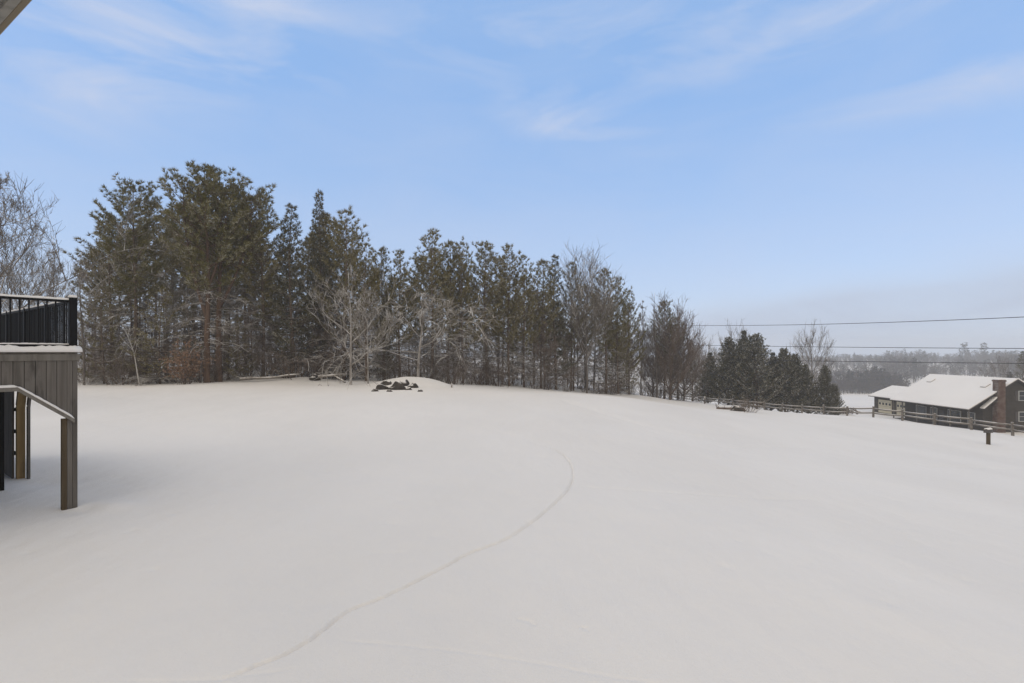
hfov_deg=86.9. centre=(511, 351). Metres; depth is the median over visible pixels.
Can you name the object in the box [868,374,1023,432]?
house
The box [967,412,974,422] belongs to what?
window
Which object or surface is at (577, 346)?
brown tree
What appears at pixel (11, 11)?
house
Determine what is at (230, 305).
bare tree
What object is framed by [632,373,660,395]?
bare shrub
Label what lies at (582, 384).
bare shrub
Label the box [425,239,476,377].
pine tree
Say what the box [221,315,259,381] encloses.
young pine
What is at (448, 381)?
bare shrub
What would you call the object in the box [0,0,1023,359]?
sky
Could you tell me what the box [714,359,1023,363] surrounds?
power cable
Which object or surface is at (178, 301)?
pine tree
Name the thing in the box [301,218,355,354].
pine tree
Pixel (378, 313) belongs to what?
bare tree
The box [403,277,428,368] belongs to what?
pine tree
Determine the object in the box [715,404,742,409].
fallen log
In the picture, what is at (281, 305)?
pine tree
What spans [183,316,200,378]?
spruce tree
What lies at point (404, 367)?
bare shrub
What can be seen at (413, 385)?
rock
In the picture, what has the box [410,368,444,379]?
bare shrub
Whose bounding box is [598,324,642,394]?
young pine
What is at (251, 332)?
brown tree
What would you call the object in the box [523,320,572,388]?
brown tree
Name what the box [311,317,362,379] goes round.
brown tree
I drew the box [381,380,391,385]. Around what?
rock
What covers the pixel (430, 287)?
pine tree
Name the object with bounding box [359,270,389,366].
pine tree
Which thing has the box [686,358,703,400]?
spruce tree
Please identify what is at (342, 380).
fallen log
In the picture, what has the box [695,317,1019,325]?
power cable
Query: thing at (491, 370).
bare shrub
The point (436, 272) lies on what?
pine tree
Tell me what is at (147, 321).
bare tree
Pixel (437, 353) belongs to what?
brown tree
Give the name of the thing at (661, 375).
brown tree
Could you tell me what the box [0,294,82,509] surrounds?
wooden deck
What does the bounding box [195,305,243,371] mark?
young pine
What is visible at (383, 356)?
spruce tree
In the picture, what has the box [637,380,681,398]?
bare shrub
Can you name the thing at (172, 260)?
pine tree
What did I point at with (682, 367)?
pine tree
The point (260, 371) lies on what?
bare shrub
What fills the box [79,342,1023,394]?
distant woods
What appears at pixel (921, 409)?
window
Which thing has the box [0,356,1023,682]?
snow ground
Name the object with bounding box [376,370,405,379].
bare shrub
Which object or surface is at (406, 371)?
bare shrub
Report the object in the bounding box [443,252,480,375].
pine tree
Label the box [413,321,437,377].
bare tree
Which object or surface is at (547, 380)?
bare shrub
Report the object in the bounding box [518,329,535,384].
bare tree
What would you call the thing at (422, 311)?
bare tree
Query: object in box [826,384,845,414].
cedar tree
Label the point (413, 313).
pine tree
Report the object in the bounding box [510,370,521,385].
bare shrub
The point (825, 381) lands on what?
cedar tree
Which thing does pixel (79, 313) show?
bare tree
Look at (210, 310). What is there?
bare tree
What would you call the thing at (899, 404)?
garage door
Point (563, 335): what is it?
pine tree
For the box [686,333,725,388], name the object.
bare tree
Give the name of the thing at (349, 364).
bare shrub
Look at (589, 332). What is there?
pine tree
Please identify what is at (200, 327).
brown tree
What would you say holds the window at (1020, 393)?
in the house at (995, 399)
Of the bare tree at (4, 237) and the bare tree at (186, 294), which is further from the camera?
the bare tree at (186, 294)
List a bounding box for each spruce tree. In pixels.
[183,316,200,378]
[254,202,324,377]
[293,189,342,373]
[368,298,398,380]
[422,327,438,370]
[445,303,463,374]
[503,306,522,383]
[532,254,575,389]
[559,328,572,384]
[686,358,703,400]
[1012,351,1023,380]
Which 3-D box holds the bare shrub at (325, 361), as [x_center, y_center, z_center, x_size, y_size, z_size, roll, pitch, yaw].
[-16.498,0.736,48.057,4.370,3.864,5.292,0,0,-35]
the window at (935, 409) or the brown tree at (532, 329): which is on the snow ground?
the brown tree at (532, 329)
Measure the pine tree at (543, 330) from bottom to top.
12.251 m
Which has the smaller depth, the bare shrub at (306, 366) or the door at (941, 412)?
the bare shrub at (306, 366)
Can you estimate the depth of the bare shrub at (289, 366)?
49.84 m
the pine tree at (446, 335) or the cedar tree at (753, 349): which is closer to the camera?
the pine tree at (446, 335)
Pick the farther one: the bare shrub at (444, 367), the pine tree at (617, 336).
the pine tree at (617, 336)
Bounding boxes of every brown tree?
[77,306,144,381]
[77,308,117,369]
[114,300,180,362]
[144,329,177,367]
[162,309,227,378]
[210,304,284,379]
[211,337,243,373]
[242,309,298,357]
[282,288,342,371]
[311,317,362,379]
[347,322,380,359]
[352,299,414,369]
[404,317,434,369]
[427,337,455,364]
[437,327,478,380]
[465,319,513,378]
[489,290,573,382]
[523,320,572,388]
[537,310,602,390]
[594,305,668,380]
[597,339,634,392]
[632,321,672,396]
[633,291,704,399]
[642,356,697,397]
[659,310,714,400]
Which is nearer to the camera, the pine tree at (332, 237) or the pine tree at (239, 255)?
the pine tree at (239, 255)
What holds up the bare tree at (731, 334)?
on the snow ground
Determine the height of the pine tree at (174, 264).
23.339 m
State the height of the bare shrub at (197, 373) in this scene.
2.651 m
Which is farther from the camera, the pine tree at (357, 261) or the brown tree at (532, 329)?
the brown tree at (532, 329)
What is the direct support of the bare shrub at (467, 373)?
on the snow ground
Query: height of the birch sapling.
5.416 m
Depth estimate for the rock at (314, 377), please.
45.30 m
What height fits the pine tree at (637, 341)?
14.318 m
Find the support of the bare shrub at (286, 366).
on the snow ground
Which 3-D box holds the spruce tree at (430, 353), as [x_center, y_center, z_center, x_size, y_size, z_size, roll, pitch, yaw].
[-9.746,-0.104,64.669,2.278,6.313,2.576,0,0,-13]
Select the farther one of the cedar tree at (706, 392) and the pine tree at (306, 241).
the cedar tree at (706, 392)
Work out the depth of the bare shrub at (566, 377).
59.26 m
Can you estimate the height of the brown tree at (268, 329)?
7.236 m
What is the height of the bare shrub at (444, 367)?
3.895 m
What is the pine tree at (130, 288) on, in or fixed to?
on the snow ground
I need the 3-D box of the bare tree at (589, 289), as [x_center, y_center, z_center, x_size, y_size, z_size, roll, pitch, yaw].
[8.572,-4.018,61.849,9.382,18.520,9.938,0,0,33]
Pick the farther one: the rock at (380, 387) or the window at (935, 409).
the window at (935, 409)
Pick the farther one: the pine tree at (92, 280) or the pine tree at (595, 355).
the pine tree at (595, 355)
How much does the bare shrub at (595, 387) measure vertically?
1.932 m
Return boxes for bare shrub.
[78,345,119,382]
[81,339,170,384]
[110,345,162,382]
[120,341,151,380]
[120,343,178,383]
[155,366,200,382]
[168,346,245,382]
[181,354,213,381]
[209,361,220,381]
[210,345,236,379]
[244,344,290,376]
[254,356,279,376]
[259,337,349,379]
[269,344,303,377]
[288,342,316,376]
[298,342,343,379]
[298,350,325,376]
[300,353,339,376]
[314,340,377,377]
[315,349,345,378]
[322,358,355,379]
[327,367,363,378]
[331,355,370,378]
[369,352,395,380]
[376,352,417,378]
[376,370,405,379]
[387,346,416,377]
[393,345,431,376]
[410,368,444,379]
[412,349,479,383]
[413,353,453,380]
[430,355,482,384]
[455,362,486,384]
[456,349,499,383]
[465,372,493,385]
[471,366,503,384]
[477,353,505,383]
[478,352,525,386]
[494,362,519,385]
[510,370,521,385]
[518,365,550,388]
[533,368,567,389]
[555,365,579,391]
[566,370,589,388]
[575,379,607,393]
[578,368,603,389]
[588,372,637,394]
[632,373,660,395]
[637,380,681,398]
[643,384,666,396]
[671,379,694,400]
[689,378,705,401]
[738,393,769,411]
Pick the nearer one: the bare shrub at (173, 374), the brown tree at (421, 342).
the bare shrub at (173, 374)
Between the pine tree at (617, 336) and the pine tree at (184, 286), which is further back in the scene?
the pine tree at (617, 336)
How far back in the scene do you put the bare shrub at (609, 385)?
63.79 m
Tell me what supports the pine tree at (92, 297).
on the snow ground
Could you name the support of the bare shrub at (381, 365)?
on the snow ground
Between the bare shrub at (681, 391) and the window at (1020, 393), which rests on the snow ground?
the bare shrub at (681, 391)
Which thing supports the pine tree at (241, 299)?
on the snow ground
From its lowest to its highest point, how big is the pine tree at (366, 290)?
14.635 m
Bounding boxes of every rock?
[309,374,320,380]
[375,384,388,389]
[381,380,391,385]
[387,380,405,389]
[400,379,409,385]
[408,382,418,387]
[730,405,744,410]
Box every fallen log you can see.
[234,369,302,379]
[316,370,347,377]
[326,370,346,382]
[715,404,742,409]
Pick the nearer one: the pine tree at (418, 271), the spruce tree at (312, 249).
the spruce tree at (312, 249)
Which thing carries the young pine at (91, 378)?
on the snow ground
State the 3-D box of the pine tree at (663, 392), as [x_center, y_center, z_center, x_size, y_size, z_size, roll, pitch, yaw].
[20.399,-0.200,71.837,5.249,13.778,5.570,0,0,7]
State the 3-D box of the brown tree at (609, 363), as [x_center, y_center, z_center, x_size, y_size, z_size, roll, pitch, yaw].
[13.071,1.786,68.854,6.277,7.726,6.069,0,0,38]
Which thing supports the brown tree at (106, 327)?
on the snow ground
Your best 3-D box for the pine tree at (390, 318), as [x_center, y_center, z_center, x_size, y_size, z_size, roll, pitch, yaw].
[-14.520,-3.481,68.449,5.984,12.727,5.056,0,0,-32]
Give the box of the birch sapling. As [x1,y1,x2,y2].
[120,325,143,382]
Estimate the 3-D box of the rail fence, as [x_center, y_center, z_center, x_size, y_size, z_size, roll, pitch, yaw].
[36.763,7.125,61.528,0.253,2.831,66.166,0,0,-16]
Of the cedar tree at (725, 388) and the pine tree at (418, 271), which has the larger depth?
the cedar tree at (725, 388)
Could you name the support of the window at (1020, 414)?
in the house at (995, 399)
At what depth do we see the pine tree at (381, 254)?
50.63 m
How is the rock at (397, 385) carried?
on the snow ground
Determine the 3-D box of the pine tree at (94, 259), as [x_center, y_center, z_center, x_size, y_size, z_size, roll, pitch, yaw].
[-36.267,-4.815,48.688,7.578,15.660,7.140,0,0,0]
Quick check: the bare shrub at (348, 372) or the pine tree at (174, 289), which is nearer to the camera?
the bare shrub at (348, 372)
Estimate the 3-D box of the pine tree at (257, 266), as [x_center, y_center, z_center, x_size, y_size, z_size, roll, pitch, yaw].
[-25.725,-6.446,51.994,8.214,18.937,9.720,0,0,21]
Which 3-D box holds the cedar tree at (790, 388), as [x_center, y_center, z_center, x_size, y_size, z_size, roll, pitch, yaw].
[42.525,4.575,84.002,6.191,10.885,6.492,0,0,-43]
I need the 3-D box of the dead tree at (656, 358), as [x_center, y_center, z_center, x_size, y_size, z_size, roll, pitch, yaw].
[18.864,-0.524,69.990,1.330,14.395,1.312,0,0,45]
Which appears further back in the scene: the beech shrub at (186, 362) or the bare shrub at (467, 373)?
the bare shrub at (467, 373)
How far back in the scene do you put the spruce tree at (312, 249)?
49.68 m
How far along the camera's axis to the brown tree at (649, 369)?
71.51 m
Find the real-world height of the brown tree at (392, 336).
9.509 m
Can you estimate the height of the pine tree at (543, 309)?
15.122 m
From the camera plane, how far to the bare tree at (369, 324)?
48.31 m
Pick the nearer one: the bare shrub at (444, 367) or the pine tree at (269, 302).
the bare shrub at (444, 367)
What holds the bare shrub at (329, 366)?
on the snow ground
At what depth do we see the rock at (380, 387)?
38.80 m
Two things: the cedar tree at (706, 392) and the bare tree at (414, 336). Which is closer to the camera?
the bare tree at (414, 336)
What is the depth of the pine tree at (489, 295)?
55.82 m
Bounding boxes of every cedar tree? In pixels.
[693,352,722,403]
[704,336,751,405]
[722,330,761,406]
[724,333,791,408]
[754,352,788,410]
[768,347,805,411]
[782,353,806,412]
[792,364,825,413]
[811,364,835,414]
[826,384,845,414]
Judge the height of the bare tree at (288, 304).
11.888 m
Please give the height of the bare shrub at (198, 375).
3.410 m
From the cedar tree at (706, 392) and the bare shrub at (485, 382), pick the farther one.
the cedar tree at (706, 392)
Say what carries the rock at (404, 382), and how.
on the snow ground
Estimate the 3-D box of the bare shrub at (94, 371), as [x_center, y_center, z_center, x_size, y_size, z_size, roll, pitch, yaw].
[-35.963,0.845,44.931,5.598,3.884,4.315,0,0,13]
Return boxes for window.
[918,405,926,417]
[930,407,937,419]
[948,409,960,421]
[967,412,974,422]
[1018,391,1023,400]
[1018,412,1023,421]
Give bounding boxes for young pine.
[77,285,139,384]
[111,284,202,385]
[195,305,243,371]
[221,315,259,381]
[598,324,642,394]
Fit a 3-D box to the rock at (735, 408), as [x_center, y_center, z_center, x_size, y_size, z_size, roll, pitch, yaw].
[23.535,6.175,56.419,1.702,1.233,1.150,0,0,9]
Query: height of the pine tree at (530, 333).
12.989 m
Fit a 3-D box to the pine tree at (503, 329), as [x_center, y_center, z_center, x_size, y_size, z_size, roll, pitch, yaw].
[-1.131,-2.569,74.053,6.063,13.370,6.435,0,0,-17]
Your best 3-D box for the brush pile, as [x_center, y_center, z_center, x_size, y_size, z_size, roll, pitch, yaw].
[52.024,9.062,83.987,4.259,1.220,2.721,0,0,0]
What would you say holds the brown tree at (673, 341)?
on the snow ground
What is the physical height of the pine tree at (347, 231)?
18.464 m
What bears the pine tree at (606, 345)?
on the snow ground
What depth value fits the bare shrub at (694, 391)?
78.69 m
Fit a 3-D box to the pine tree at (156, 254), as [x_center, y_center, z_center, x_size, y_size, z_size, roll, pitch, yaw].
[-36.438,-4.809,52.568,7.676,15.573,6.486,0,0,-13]
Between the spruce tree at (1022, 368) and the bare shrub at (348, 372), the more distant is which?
the spruce tree at (1022, 368)
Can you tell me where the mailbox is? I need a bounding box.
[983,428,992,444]
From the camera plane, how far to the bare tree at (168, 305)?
58.63 m
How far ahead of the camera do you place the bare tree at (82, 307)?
42.95 m
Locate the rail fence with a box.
[672,396,1023,435]
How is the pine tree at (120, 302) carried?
on the snow ground
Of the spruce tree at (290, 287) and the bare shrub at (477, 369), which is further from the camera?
the bare shrub at (477, 369)
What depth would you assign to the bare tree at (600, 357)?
68.25 m
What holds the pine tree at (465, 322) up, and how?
on the snow ground
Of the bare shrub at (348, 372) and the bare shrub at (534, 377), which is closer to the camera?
the bare shrub at (348, 372)
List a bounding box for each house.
[0,0,31,34]
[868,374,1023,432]
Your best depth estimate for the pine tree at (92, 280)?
68.60 m
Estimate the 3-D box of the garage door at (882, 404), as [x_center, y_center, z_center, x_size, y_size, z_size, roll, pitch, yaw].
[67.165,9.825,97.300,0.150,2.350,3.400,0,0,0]
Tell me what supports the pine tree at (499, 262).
on the snow ground
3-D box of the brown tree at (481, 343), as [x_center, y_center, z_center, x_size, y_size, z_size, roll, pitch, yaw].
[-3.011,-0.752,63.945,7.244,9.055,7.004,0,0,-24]
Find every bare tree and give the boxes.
[0,171,176,309]
[0,235,75,311]
[6,242,85,317]
[45,252,110,384]
[128,285,158,370]
[140,240,213,381]
[142,268,186,368]
[188,277,238,336]
[200,260,270,379]
[231,268,266,375]
[266,266,302,330]
[297,286,516,386]
[301,263,416,384]
[302,264,342,351]
[328,292,399,383]
[352,288,392,349]
[404,331,426,374]
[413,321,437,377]
[478,327,496,384]
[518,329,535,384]
[551,235,627,392]
[589,345,604,380]
[630,300,660,394]
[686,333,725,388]
[707,318,761,402]
[787,318,839,389]
[978,352,1022,377]
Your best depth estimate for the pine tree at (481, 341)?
59.57 m
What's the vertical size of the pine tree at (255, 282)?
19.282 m
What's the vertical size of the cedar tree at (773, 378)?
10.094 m
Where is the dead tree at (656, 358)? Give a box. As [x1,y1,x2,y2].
[653,292,658,397]
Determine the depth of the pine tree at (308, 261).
67.27 m
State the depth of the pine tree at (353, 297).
60.55 m
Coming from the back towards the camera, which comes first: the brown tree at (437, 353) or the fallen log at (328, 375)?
the brown tree at (437, 353)
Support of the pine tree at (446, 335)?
on the snow ground
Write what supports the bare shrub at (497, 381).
on the snow ground
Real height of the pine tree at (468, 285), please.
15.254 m
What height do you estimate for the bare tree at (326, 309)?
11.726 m
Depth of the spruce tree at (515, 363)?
62.74 m
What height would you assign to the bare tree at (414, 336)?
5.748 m
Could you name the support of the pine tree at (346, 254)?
on the snow ground
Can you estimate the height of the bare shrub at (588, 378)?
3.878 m
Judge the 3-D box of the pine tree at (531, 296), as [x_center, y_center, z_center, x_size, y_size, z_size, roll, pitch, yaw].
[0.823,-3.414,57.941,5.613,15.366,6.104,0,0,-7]
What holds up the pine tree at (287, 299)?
on the snow ground
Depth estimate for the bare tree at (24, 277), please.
45.83 m
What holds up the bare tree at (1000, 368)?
on the snow ground
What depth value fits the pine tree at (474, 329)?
69.19 m
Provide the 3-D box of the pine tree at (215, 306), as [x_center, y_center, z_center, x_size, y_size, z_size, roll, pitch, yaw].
[-26.626,-6.441,49.136,9.245,19.109,7.813,0,0,19]
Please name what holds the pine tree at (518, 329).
on the snow ground
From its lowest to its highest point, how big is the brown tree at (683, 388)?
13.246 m
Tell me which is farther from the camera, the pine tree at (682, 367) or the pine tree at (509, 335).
the pine tree at (682, 367)
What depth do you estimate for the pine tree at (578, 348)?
71.31 m
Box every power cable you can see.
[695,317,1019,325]
[712,345,1023,348]
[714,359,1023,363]
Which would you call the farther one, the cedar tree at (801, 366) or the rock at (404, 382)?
the cedar tree at (801, 366)
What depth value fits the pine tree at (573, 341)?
63.75 m
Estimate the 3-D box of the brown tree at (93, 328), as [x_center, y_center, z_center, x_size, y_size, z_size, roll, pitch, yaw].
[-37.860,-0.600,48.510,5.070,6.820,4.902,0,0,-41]
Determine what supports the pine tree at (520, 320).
on the snow ground
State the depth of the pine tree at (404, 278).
49.73 m
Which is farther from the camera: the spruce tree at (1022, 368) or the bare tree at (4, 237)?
the spruce tree at (1022, 368)
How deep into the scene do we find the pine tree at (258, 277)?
65.00 m
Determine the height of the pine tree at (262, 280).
17.154 m
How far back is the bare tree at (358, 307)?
43.27 m
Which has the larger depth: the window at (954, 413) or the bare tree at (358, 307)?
the window at (954, 413)
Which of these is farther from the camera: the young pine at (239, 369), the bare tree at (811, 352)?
the bare tree at (811, 352)
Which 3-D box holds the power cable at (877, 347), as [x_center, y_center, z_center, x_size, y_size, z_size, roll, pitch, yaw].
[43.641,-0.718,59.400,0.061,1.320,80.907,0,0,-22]
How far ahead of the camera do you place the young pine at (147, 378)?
44.33 m
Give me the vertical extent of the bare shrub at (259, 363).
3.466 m
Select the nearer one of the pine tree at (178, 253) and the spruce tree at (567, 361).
the pine tree at (178, 253)
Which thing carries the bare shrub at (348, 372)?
on the snow ground
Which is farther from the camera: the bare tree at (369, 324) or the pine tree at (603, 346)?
the pine tree at (603, 346)
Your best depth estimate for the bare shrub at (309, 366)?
51.71 m
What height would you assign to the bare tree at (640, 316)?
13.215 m
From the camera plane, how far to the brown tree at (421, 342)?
60.56 m
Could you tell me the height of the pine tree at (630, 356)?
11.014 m
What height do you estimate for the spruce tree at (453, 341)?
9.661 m
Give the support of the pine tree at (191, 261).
on the snow ground
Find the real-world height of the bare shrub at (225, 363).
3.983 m
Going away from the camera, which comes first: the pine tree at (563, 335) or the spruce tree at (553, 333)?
the spruce tree at (553, 333)
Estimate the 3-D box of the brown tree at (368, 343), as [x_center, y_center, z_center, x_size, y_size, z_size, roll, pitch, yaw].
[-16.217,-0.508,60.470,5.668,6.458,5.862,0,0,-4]
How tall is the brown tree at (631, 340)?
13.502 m
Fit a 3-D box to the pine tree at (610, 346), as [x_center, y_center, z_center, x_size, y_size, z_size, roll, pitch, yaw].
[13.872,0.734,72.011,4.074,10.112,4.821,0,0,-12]
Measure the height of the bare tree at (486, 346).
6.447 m
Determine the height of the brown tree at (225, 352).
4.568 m
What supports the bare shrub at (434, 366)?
on the snow ground
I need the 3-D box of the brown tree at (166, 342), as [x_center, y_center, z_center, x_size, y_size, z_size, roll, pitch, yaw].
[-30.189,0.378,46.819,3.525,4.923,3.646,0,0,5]
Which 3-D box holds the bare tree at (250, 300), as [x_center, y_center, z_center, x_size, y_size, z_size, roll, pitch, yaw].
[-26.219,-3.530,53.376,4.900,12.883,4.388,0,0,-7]
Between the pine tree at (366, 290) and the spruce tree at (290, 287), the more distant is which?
the pine tree at (366, 290)
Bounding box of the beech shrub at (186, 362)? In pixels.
[158,336,214,384]
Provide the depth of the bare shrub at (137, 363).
46.69 m
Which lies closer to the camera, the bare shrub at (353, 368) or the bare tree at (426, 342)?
the bare shrub at (353, 368)
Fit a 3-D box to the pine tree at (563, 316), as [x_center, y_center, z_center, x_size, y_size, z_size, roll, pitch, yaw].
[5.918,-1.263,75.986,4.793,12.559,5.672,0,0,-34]
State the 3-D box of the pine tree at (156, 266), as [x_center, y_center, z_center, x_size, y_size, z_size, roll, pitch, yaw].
[-31.878,-5.970,45.812,8.382,18.257,8.198,0,0,4]
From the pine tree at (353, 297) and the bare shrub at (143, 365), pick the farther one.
the pine tree at (353, 297)
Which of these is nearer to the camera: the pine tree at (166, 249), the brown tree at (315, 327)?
the brown tree at (315, 327)
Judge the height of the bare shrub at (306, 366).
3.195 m
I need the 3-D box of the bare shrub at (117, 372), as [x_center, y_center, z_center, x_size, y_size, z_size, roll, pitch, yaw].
[-32.025,0.939,44.291,7.710,4.060,5.539,0,0,-6]
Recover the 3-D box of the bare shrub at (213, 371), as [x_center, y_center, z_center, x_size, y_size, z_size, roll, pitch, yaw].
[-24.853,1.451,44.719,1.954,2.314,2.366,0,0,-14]
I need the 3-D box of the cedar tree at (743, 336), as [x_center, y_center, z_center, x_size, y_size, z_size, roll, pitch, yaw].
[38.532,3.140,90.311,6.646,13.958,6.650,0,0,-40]
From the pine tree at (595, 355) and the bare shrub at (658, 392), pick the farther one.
the pine tree at (595, 355)
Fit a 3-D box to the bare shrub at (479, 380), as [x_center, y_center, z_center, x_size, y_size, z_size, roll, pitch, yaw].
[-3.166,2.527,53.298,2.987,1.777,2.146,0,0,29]
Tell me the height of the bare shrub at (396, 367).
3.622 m
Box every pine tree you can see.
[62,211,145,374]
[72,248,129,369]
[76,244,129,365]
[81,172,182,382]
[91,226,181,371]
[93,257,129,362]
[100,232,167,362]
[115,193,191,369]
[141,208,198,365]
[144,158,254,382]
[151,236,199,365]
[152,214,223,363]
[157,203,199,354]
[163,192,238,375]
[164,177,258,370]
[171,182,269,358]
[172,161,280,381]
[209,192,284,373]
[211,214,266,359]
[223,193,303,376]
[234,226,276,357]
[240,239,278,354]
[252,260,285,372]
[258,248,316,375]
[265,254,300,372]
[284,236,330,370]
[294,230,333,349]
[296,212,356,373]
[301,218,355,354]
[303,204,382,379]
[316,223,371,352]
[329,252,371,368]
[338,237,391,380]
[351,261,378,365]
[354,246,408,376]
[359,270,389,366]
[377,249,424,375]
[382,277,410,364]
[393,291,424,376]
[397,227,464,379]
[400,251,449,373]
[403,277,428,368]
[418,244,451,372]
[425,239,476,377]
[433,236,489,382]
[433,279,459,372]
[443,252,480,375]
[455,240,513,383]
[458,287,478,367]
[465,286,482,374]
[470,283,505,373]
[473,252,525,378]
[485,243,537,385]
[491,287,518,376]
[497,250,545,386]
[505,275,539,378]
[509,295,523,379]
[516,288,545,375]
[519,258,567,388]
[526,291,566,384]
[539,300,570,379]
[552,258,594,390]
[552,309,578,382]
[560,289,597,388]
[573,284,600,385]
[579,268,628,392]
[581,293,611,388]
[589,297,623,390]
[597,275,639,393]
[604,322,624,385]
[614,286,646,392]
[616,323,640,388]
[646,300,683,398]
[662,319,696,399]
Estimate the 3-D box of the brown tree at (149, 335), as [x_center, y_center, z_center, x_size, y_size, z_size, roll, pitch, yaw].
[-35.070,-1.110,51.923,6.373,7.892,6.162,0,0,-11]
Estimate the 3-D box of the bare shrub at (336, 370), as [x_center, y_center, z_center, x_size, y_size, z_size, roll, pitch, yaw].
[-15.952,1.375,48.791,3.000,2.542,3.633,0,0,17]
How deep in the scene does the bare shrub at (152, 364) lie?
44.74 m
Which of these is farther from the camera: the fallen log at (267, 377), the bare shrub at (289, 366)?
the bare shrub at (289, 366)
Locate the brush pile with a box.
[834,407,859,413]
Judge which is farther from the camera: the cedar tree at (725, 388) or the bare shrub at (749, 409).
the cedar tree at (725, 388)
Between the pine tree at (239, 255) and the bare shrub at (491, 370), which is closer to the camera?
the pine tree at (239, 255)
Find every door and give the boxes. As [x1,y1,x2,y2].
[878,399,891,413]
[897,402,904,414]
[939,410,943,423]
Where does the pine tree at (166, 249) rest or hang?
on the snow ground
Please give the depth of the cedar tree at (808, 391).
82.47 m
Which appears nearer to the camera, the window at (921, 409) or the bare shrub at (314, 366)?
the bare shrub at (314, 366)
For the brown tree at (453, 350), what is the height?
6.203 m
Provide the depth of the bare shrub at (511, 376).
59.23 m
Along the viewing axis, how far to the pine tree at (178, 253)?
67.48 m

